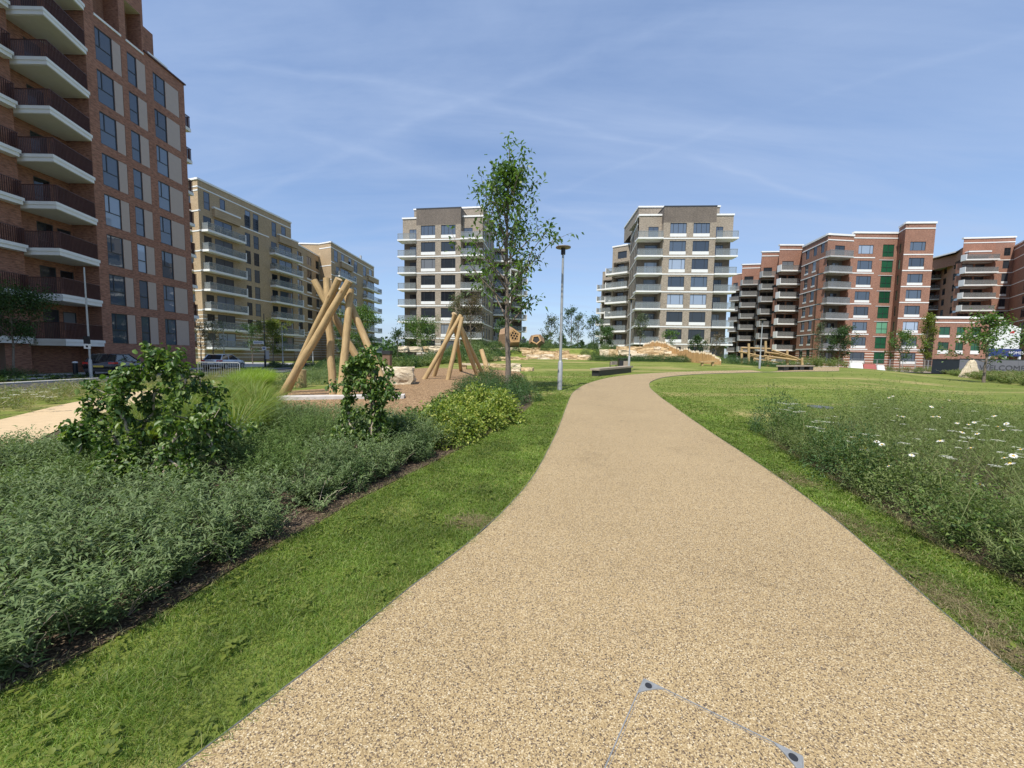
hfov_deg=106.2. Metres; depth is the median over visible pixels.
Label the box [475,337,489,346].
shrub
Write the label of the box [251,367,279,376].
grass clump
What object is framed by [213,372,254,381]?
grass clump
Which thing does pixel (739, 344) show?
balcony door
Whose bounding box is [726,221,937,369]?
apartment block
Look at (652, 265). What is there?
window
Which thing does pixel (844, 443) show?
shrub
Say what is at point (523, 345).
shrub
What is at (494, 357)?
shrub
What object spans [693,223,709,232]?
window
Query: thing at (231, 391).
grass clump
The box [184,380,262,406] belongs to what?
grass clump
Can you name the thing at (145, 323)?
window
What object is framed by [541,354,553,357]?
terrace stone
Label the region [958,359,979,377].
standing stone
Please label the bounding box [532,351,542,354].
terrace stone
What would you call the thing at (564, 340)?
conifer
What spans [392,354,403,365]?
shrub
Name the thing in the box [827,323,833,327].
balcony door
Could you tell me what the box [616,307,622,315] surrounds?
balcony door
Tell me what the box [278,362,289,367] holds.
shrub
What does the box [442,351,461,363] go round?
shrub
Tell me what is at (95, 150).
apartment block
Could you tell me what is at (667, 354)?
terrace stone
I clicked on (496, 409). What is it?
shrub
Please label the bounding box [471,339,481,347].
shrub
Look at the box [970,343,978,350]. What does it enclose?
window
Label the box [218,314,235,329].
window
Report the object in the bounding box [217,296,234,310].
window
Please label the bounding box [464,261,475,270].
window
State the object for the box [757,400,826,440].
shrub
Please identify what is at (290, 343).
window
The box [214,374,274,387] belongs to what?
grass clump
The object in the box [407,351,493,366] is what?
flowering plants
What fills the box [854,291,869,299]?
window
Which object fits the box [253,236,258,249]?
window
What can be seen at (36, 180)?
window
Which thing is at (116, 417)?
grass clump
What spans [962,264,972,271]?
balcony door
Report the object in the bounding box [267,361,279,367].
shrub
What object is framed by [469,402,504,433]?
shrub
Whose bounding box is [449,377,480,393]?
shrub
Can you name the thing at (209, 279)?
window
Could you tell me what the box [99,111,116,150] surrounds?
window
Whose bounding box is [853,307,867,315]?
window
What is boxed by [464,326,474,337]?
window
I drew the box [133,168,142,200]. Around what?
window
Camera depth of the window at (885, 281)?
78.68 m
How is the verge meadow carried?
on the lawn at (870, 377)
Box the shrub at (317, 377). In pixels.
[309,370,327,383]
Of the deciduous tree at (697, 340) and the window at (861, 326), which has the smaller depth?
the deciduous tree at (697, 340)
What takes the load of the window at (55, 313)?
in the apartment block at (95, 150)
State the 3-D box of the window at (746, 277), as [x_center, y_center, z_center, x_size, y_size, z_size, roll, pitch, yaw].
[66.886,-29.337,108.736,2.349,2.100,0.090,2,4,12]
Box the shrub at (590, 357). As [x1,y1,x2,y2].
[587,354,598,360]
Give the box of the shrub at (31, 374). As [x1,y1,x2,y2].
[19,368,45,376]
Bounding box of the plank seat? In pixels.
[699,361,716,365]
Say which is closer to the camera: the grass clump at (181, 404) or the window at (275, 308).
the grass clump at (181, 404)
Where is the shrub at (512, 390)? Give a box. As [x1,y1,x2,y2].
[504,382,522,398]
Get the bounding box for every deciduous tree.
[0,274,63,377]
[195,317,227,353]
[235,322,261,363]
[252,317,292,361]
[333,321,351,352]
[335,301,383,355]
[387,327,409,357]
[395,311,442,355]
[444,131,583,386]
[447,292,464,338]
[448,289,489,343]
[493,317,512,340]
[538,312,559,342]
[563,304,586,347]
[572,312,585,348]
[579,315,604,341]
[594,325,616,344]
[632,312,651,346]
[661,327,678,344]
[686,334,709,350]
[812,322,828,366]
[825,324,863,366]
[882,328,916,368]
[916,306,1023,382]
[917,312,939,367]
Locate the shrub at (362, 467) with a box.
[332,453,374,494]
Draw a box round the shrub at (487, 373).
[474,366,500,383]
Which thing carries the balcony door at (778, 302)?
in the apartment block at (872, 287)
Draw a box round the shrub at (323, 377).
[306,369,327,385]
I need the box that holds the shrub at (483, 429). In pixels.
[455,410,491,439]
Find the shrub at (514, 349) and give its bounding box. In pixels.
[511,347,520,351]
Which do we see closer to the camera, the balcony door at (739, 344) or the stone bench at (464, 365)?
the stone bench at (464, 365)
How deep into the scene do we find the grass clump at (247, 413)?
6.33 m
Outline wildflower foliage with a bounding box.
[759,367,1023,573]
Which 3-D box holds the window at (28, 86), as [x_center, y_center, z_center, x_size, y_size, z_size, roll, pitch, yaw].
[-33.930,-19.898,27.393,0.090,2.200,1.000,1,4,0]
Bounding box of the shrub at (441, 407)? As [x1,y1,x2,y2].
[415,398,455,444]
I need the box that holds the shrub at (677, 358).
[669,356,683,362]
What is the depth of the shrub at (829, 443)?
5.59 m
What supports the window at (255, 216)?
in the apartment block at (250, 261)
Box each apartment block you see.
[0,0,198,374]
[188,177,320,361]
[292,241,381,359]
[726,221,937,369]
[928,236,1023,358]
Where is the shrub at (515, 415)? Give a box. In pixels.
[478,383,525,425]
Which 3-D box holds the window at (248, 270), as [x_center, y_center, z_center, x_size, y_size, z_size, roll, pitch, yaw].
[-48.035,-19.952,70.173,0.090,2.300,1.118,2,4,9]
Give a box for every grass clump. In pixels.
[61,405,164,440]
[70,392,170,413]
[104,408,186,447]
[129,392,234,418]
[131,406,194,442]
[140,384,208,401]
[160,395,270,422]
[163,389,263,421]
[163,393,302,443]
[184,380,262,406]
[193,383,256,399]
[198,390,295,419]
[207,373,255,386]
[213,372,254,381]
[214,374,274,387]
[214,378,288,397]
[215,375,255,384]
[216,381,306,408]
[216,385,274,401]
[218,372,265,383]
[224,370,250,378]
[225,376,281,391]
[228,403,279,425]
[238,387,288,399]
[240,388,287,406]
[241,370,274,387]
[243,370,283,381]
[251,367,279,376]
[252,372,275,385]
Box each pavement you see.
[4,377,64,379]
[28,362,312,375]
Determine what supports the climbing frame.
on the lawn at (870, 377)
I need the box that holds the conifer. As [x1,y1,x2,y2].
[557,333,567,344]
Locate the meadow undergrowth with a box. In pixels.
[769,410,1023,569]
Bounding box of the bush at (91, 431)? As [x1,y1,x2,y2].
[54,340,261,490]
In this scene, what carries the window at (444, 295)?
in the apartment tower at (435, 277)
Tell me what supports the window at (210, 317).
in the apartment block at (250, 261)
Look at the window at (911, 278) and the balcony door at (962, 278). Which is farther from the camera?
the balcony door at (962, 278)
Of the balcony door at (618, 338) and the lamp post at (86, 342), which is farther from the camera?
the balcony door at (618, 338)
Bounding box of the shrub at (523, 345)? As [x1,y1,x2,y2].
[520,342,529,347]
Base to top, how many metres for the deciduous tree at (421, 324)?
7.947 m
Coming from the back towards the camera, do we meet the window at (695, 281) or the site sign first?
the window at (695, 281)
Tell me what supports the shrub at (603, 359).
on the lawn at (870, 377)
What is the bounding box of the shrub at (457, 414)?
[434,404,481,437]
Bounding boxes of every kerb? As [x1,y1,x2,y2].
[0,368,285,384]
[3,370,307,391]
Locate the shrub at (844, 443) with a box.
[798,417,923,497]
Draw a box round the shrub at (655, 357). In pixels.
[647,356,662,361]
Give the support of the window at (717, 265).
in the apartment tower at (670, 267)
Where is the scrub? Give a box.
[885,365,926,372]
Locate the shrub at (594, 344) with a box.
[585,340,599,349]
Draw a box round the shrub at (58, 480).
[21,469,86,507]
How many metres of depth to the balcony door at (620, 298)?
85.47 m
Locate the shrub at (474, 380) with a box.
[455,375,482,390]
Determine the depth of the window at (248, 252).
70.04 m
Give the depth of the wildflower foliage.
5.54 m
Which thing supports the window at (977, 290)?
in the apartment block at (976, 274)
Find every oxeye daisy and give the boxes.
[937,440,962,491]
[958,483,982,524]
[968,447,1006,496]
[1001,457,1023,510]
[1004,454,1018,488]
[1005,462,1023,486]
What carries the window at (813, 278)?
in the apartment block at (872, 287)
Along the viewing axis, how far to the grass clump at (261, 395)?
8.69 m
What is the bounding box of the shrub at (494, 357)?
[488,352,500,361]
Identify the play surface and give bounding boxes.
[272,368,524,420]
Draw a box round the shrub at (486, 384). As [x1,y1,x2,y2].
[473,376,496,390]
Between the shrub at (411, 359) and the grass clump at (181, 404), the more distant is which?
the shrub at (411, 359)
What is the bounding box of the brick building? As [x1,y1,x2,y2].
[923,316,1001,366]
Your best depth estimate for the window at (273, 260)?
75.89 m
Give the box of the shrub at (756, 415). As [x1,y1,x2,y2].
[747,399,809,436]
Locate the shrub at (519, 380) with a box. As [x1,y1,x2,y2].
[502,372,531,391]
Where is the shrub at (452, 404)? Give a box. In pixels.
[439,399,465,412]
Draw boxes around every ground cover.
[0,397,459,682]
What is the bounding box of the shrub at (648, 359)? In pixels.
[641,354,654,361]
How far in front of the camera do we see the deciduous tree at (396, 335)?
61.42 m
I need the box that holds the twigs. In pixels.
[0,416,459,679]
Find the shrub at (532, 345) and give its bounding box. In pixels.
[528,343,537,348]
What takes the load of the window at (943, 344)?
in the brick building
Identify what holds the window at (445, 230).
in the apartment tower at (435, 277)
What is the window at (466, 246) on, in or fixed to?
in the apartment tower at (435, 277)
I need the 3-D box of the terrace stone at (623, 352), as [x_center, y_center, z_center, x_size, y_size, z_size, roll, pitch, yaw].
[13.199,-3.567,43.833,2.395,0.637,1.187,0,4,-7]
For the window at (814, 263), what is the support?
in the apartment block at (872, 287)
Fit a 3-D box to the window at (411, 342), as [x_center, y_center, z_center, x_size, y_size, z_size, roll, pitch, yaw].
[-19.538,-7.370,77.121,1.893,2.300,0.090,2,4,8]
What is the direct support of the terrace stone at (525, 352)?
on the lawn at (870, 377)
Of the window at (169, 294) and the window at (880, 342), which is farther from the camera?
the window at (880, 342)
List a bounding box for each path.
[0,383,214,445]
[181,366,1023,767]
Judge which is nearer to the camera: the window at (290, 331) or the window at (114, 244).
the window at (114, 244)
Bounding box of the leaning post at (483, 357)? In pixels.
[479,349,490,372]
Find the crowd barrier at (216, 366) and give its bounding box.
[198,362,239,376]
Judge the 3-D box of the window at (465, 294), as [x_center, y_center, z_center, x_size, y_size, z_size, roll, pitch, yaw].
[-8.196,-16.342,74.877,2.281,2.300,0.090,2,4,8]
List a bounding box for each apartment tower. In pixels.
[397,206,527,355]
[595,205,738,356]
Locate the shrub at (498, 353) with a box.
[491,349,504,356]
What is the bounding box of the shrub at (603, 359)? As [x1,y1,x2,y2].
[594,353,606,360]
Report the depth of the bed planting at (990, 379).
37.53 m
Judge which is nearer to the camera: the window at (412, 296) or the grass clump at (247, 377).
the grass clump at (247, 377)
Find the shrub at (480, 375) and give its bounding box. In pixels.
[470,365,499,387]
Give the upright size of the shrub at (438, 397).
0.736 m
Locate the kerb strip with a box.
[2,377,97,382]
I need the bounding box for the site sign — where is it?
[988,325,1023,358]
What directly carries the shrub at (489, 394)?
on the planting bed at (147, 606)
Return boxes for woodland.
[375,333,727,356]
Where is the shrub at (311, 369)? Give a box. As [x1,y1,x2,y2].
[302,365,320,375]
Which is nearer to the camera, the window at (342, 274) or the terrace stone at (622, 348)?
the terrace stone at (622, 348)
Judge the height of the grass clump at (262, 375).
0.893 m
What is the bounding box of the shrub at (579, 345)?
[573,342,583,348]
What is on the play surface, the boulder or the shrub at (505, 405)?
the boulder
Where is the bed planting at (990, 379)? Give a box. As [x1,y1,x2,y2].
[915,366,1023,385]
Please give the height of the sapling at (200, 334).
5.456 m
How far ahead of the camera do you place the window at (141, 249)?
33.47 m
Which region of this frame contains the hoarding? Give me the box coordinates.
[931,358,1023,373]
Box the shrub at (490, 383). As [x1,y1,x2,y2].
[480,376,504,390]
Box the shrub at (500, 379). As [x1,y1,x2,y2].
[493,373,511,386]
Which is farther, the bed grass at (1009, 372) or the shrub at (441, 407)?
the bed grass at (1009, 372)
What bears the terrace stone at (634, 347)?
on the terrace stone at (623, 352)
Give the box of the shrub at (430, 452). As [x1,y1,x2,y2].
[405,428,435,462]
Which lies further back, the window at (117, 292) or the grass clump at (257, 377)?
the window at (117, 292)
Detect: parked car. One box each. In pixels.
[82,354,144,375]
[201,354,244,369]
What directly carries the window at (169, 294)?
in the apartment block at (95, 150)
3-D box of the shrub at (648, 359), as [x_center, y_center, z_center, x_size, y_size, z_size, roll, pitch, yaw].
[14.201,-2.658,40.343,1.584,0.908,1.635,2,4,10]
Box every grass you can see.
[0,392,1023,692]
[912,367,1023,384]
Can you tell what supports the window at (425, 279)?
in the apartment tower at (435, 277)
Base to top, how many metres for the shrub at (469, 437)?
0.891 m
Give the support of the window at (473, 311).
in the apartment tower at (435, 277)
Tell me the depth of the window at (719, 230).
68.70 m
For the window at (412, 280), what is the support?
in the apartment tower at (435, 277)
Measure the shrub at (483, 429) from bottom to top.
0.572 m
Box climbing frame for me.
[739,341,803,365]
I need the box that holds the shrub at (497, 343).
[489,341,503,346]
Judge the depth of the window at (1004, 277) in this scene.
94.98 m
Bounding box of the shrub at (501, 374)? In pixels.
[480,367,504,385]
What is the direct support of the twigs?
on the planting bed at (147, 606)
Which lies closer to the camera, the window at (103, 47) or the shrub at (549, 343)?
the window at (103, 47)
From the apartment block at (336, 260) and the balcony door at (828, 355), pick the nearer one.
the balcony door at (828, 355)
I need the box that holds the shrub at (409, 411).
[401,406,444,428]
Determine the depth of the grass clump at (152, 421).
6.37 m
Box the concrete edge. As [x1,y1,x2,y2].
[276,394,404,399]
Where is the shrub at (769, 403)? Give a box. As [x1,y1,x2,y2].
[746,384,814,433]
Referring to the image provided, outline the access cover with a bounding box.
[604,678,803,767]
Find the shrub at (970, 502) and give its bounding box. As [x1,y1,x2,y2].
[922,483,1023,565]
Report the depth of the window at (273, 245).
75.77 m
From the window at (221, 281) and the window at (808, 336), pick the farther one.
the window at (808, 336)
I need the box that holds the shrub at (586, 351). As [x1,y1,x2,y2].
[580,347,591,354]
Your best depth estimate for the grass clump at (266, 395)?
9.14 m
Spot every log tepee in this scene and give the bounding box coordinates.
[279,277,386,395]
[422,312,484,379]
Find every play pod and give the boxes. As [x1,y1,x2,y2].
[498,326,520,346]
[529,334,543,347]
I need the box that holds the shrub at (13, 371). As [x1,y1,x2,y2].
[0,365,28,378]
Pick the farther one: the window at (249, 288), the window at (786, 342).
the window at (786, 342)
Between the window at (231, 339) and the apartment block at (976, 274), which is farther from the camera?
the apartment block at (976, 274)
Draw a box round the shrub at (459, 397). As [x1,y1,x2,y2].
[440,390,476,412]
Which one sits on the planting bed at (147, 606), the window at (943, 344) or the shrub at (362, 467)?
the shrub at (362, 467)
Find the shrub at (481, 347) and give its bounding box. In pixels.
[465,343,494,361]
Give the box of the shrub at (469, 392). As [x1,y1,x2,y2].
[458,385,482,404]
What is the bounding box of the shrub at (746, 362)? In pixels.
[740,357,758,365]
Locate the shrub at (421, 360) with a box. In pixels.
[409,355,430,366]
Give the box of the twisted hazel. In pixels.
[324,343,401,459]
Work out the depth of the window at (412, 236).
74.81 m
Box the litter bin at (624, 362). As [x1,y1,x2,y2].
[617,358,627,365]
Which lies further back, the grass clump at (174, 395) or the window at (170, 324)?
the window at (170, 324)
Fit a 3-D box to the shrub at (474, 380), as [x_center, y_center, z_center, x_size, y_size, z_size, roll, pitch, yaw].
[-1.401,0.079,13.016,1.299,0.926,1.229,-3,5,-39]
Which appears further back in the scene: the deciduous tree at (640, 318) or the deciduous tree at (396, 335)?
the deciduous tree at (396, 335)
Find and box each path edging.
[178,370,780,767]
[649,371,1022,677]
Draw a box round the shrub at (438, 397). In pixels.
[424,392,453,411]
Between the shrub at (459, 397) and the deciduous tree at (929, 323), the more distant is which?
the deciduous tree at (929, 323)
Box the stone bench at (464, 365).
[462,363,489,368]
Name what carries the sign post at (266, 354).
on the lawn at (870, 377)
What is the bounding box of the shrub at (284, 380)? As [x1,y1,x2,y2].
[275,370,309,385]
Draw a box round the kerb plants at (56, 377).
[0,372,100,381]
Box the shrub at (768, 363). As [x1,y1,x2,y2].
[761,360,775,366]
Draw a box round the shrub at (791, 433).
[766,417,815,457]
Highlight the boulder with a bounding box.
[382,366,415,384]
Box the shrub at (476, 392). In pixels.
[459,376,491,406]
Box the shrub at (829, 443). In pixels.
[789,411,879,479]
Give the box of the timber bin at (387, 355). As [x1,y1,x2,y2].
[381,350,392,366]
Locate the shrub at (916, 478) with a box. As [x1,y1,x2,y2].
[856,438,984,534]
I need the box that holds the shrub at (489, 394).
[478,387,504,407]
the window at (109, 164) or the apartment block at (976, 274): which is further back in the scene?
the apartment block at (976, 274)
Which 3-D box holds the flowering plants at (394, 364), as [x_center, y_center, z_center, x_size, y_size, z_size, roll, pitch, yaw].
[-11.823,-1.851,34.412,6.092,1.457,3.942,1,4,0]
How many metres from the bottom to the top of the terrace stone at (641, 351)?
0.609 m
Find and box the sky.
[142,0,1023,357]
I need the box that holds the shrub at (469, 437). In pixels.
[425,398,482,447]
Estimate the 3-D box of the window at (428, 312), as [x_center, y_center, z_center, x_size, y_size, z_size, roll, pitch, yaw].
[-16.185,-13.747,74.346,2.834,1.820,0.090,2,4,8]
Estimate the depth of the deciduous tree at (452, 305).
56.20 m
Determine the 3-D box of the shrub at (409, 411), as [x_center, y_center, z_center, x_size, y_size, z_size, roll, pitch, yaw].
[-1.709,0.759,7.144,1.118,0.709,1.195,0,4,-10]
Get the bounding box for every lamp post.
[83,267,92,377]
[282,324,283,365]
[556,245,570,389]
[627,298,634,365]
[758,319,766,368]
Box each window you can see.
[23,37,39,55]
[26,84,42,104]
[30,130,46,153]
[33,176,49,200]
[36,221,52,247]
[40,265,56,292]
[43,308,59,337]
[57,228,70,248]
[60,270,73,288]
[63,312,76,329]
[94,26,112,69]
[97,69,114,110]
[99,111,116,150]
[102,153,119,190]
[104,194,121,229]
[107,234,123,267]
[109,274,125,305]
[111,313,127,343]
[127,52,136,87]
[129,91,138,125]
[131,130,140,162]
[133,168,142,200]
[135,206,144,236]
[137,243,146,273]
[139,280,148,308]
[141,316,150,343]
[153,72,165,107]
[154,108,166,142]
[156,145,168,177]
[158,181,170,211]
[160,216,171,245]
[161,250,173,279]
[163,285,174,311]
[165,319,176,344]
[203,191,209,210]
[203,216,210,226]
[204,236,211,246]
[205,255,212,265]
[206,275,213,284]
[206,294,213,303]
[207,314,214,322]
[214,219,231,236]
[215,239,232,255]
[216,258,233,274]
[216,277,233,292]
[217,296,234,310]
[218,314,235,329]
[219,333,235,346]
[220,199,224,210]
[244,215,249,228]
[245,210,250,226]
[245,233,249,246]
[245,250,250,263]
[246,268,251,281]
[247,285,251,297]
[247,302,252,315]
[253,214,258,229]
[253,218,257,231]
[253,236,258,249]
[254,253,258,266]
[254,270,259,282]
[255,287,259,298]
[256,304,260,316]
[271,222,275,236]
[271,241,276,250]
[271,257,276,265]
[272,274,277,281]
[272,290,277,297]
[273,306,277,313]
[279,244,291,257]
[279,260,291,272]
[280,275,291,288]
[280,291,292,303]
[281,226,285,235]
[281,307,292,318]
[281,322,293,333]
[283,337,293,348]
[298,308,302,314]
[306,256,310,265]
[307,270,310,278]
[307,283,311,292]
[307,296,311,305]
[308,310,311,318]
[334,250,337,261]
[341,269,347,277]
[368,281,373,289]
[410,229,415,238]
[410,246,415,255]
[410,262,415,271]
[410,278,415,288]
[410,294,415,304]
[410,310,416,319]
[410,341,416,352]
[421,225,434,234]
[421,242,434,251]
[421,259,434,268]
[421,275,434,284]
[421,292,434,300]
[421,308,434,317]
[422,340,434,346]
[441,225,455,234]
[441,242,455,251]
[441,258,454,267]
[441,275,454,284]
[441,292,454,300]
[441,308,453,317]
[441,324,453,333]
[441,341,453,348]
[464,228,472,237]
[464,245,475,254]
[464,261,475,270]
[464,278,475,287]
[464,294,475,304]
[464,310,475,320]
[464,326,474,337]
[618,251,626,258]
[641,331,653,342]
[642,297,655,307]
[642,314,654,325]
[643,280,655,290]
[644,245,657,254]
[644,262,656,272]
[648,227,658,236]
[665,329,681,338]
[666,312,681,321]
[667,294,682,304]
[668,259,684,268]
[668,277,683,286]
[669,241,685,250]
[670,223,686,232]
[688,329,703,339]
[689,312,704,321]
[690,294,705,304]
[691,259,707,268]
[691,277,706,286]
[692,241,708,250]
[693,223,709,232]
[709,348,716,355]
[710,331,717,343]
[711,314,718,325]
[712,297,719,308]
[713,280,720,290]
[714,262,721,272]
[715,245,722,254]
[716,227,722,236]
[744,276,753,279]
[782,261,793,264]
[783,340,789,344]
[807,335,810,343]
[808,320,811,329]
[809,306,812,314]
[810,291,813,300]
[811,276,814,285]
[812,261,815,270]
[813,247,816,256]
[821,243,824,252]
[835,245,844,249]
[850,352,864,360]
[851,337,865,345]
[852,322,866,330]
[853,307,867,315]
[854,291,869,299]
[856,276,870,284]
[857,261,871,268]
[858,245,873,253]
[873,352,884,363]
[874,337,885,348]
[876,322,887,333]
[877,307,888,317]
[878,291,889,302]
[880,276,891,287]
[881,260,892,271]
[882,245,893,256]
[901,337,916,345]
[901,353,914,361]
[903,322,917,329]
[904,306,919,314]
[905,290,920,298]
[907,274,922,282]
[908,258,923,266]
[910,242,925,250]
[937,342,948,349]
[939,327,949,334]
[955,342,962,350]
[957,327,964,334]
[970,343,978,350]
[973,289,981,292]
[975,264,984,271]
[998,299,1004,306]
[1000,286,1006,293]
[1001,273,1007,280]
[1002,261,1008,268]
[1004,248,1010,255]
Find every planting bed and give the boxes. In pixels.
[0,387,531,688]
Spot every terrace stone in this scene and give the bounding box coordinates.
[398,346,408,352]
[409,347,423,351]
[427,346,440,351]
[489,364,505,367]
[495,357,505,360]
[511,363,520,366]
[511,367,520,370]
[521,367,533,370]
[522,350,532,355]
[525,354,542,357]
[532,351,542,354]
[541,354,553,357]
[543,351,557,354]
[556,350,568,354]
[565,354,576,357]
[577,357,590,359]
[599,349,608,356]
[609,349,617,355]
[616,346,627,350]
[617,350,636,354]
[625,353,648,357]
[626,346,639,349]
[636,350,646,353]
[639,347,653,350]
[646,350,663,354]
[653,346,660,350]
[658,353,677,357]
[661,347,668,350]
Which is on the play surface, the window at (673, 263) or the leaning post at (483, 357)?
the leaning post at (483, 357)
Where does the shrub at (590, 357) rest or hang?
on the lawn at (870, 377)
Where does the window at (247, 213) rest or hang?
in the apartment block at (250, 261)
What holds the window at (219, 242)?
in the apartment block at (250, 261)
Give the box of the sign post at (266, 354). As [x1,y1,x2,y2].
[253,314,268,367]
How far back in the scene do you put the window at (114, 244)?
31.23 m
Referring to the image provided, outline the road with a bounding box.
[0,367,309,390]
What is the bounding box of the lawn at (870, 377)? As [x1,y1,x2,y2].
[0,347,1023,767]
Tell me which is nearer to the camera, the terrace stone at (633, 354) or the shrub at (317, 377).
the shrub at (317, 377)
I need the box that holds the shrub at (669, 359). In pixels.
[661,356,675,362]
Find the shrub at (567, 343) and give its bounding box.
[562,341,576,348]
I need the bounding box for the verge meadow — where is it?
[0,367,236,415]
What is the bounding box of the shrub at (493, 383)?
[485,377,503,387]
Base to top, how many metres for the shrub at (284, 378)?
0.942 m
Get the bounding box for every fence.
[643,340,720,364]
[841,359,931,370]
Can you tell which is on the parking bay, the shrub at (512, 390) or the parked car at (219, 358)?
the parked car at (219, 358)
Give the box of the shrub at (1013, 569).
[997,527,1023,584]
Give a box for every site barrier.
[848,363,862,368]
[863,364,876,369]
[876,365,884,369]
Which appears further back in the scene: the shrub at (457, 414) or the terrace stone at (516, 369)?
the terrace stone at (516, 369)
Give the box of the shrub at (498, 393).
[487,386,517,406]
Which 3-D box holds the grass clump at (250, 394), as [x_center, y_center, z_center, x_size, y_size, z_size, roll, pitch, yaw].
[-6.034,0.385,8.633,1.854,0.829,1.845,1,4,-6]
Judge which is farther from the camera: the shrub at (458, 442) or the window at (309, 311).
the window at (309, 311)
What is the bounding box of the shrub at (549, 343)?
[543,340,554,347]
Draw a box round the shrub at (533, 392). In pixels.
[514,378,543,401]
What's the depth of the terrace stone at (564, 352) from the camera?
45.03 m
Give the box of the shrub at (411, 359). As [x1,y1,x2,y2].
[397,354,420,367]
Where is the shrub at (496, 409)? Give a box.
[472,399,508,428]
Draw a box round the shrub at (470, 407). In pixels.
[464,401,476,413]
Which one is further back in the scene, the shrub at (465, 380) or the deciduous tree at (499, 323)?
the deciduous tree at (499, 323)
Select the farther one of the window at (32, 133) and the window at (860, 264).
the window at (860, 264)
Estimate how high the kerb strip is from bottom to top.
0.001 m
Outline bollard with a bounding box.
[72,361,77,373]
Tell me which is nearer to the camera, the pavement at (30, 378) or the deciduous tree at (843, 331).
the pavement at (30, 378)
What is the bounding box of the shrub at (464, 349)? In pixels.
[460,347,478,361]
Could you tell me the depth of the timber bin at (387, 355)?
29.67 m
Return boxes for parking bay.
[61,366,287,376]
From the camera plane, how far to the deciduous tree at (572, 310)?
59.42 m
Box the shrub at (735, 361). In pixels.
[730,357,742,364]
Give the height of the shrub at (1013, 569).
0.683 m
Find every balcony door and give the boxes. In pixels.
[495,306,500,313]
[615,321,621,330]
[615,335,621,344]
[616,292,622,301]
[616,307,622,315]
[617,264,624,271]
[617,278,623,286]
[738,342,745,346]
[739,321,746,324]
[774,340,781,344]
[775,327,782,331]
[776,314,783,318]
[777,288,785,296]
[777,301,784,304]
[824,353,831,361]
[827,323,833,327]
[828,308,834,312]
[958,302,968,304]
[959,289,970,292]
[961,277,971,284]
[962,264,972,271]
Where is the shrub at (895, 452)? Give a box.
[836,406,986,521]
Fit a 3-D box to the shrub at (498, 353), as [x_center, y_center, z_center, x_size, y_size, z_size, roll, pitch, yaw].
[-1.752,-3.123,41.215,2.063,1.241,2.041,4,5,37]
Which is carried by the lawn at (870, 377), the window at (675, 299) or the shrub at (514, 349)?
the shrub at (514, 349)
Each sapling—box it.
[194,322,212,365]
[705,334,725,355]
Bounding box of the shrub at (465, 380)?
[449,372,482,391]
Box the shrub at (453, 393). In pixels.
[444,389,463,397]
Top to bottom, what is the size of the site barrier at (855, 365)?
0.950 m
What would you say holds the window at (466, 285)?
in the apartment tower at (435, 277)
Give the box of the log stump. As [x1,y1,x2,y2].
[296,370,306,387]
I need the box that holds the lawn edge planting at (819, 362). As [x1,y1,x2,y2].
[782,355,849,366]
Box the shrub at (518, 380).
[499,371,531,395]
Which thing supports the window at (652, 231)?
in the apartment tower at (670, 267)
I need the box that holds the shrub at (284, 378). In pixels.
[273,369,306,388]
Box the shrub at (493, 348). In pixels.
[488,344,501,352]
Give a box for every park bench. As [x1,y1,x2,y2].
[590,361,632,375]
[776,365,814,370]
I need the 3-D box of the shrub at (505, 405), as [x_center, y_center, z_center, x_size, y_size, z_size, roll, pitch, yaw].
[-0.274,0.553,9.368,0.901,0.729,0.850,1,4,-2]
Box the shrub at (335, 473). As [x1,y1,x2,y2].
[321,460,352,493]
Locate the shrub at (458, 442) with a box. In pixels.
[430,420,465,450]
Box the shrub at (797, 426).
[779,414,823,449]
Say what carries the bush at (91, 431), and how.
on the planting bed at (147, 606)
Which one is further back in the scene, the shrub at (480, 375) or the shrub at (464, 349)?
the shrub at (464, 349)
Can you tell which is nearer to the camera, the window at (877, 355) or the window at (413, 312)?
the window at (413, 312)
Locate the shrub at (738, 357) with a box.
[726,352,740,361]
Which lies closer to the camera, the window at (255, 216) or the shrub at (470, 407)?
the shrub at (470, 407)
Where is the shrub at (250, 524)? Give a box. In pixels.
[221,491,256,534]
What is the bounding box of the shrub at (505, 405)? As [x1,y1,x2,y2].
[491,392,515,418]
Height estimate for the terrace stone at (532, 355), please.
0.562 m
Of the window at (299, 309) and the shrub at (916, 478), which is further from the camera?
the window at (299, 309)
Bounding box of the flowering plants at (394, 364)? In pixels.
[392,356,415,366]
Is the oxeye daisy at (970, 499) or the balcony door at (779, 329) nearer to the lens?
the oxeye daisy at (970, 499)
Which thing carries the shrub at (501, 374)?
on the planting bed at (147, 606)
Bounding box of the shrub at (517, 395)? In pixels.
[491,376,532,404]
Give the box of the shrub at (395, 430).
[376,411,428,450]
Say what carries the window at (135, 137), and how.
in the apartment block at (95, 150)

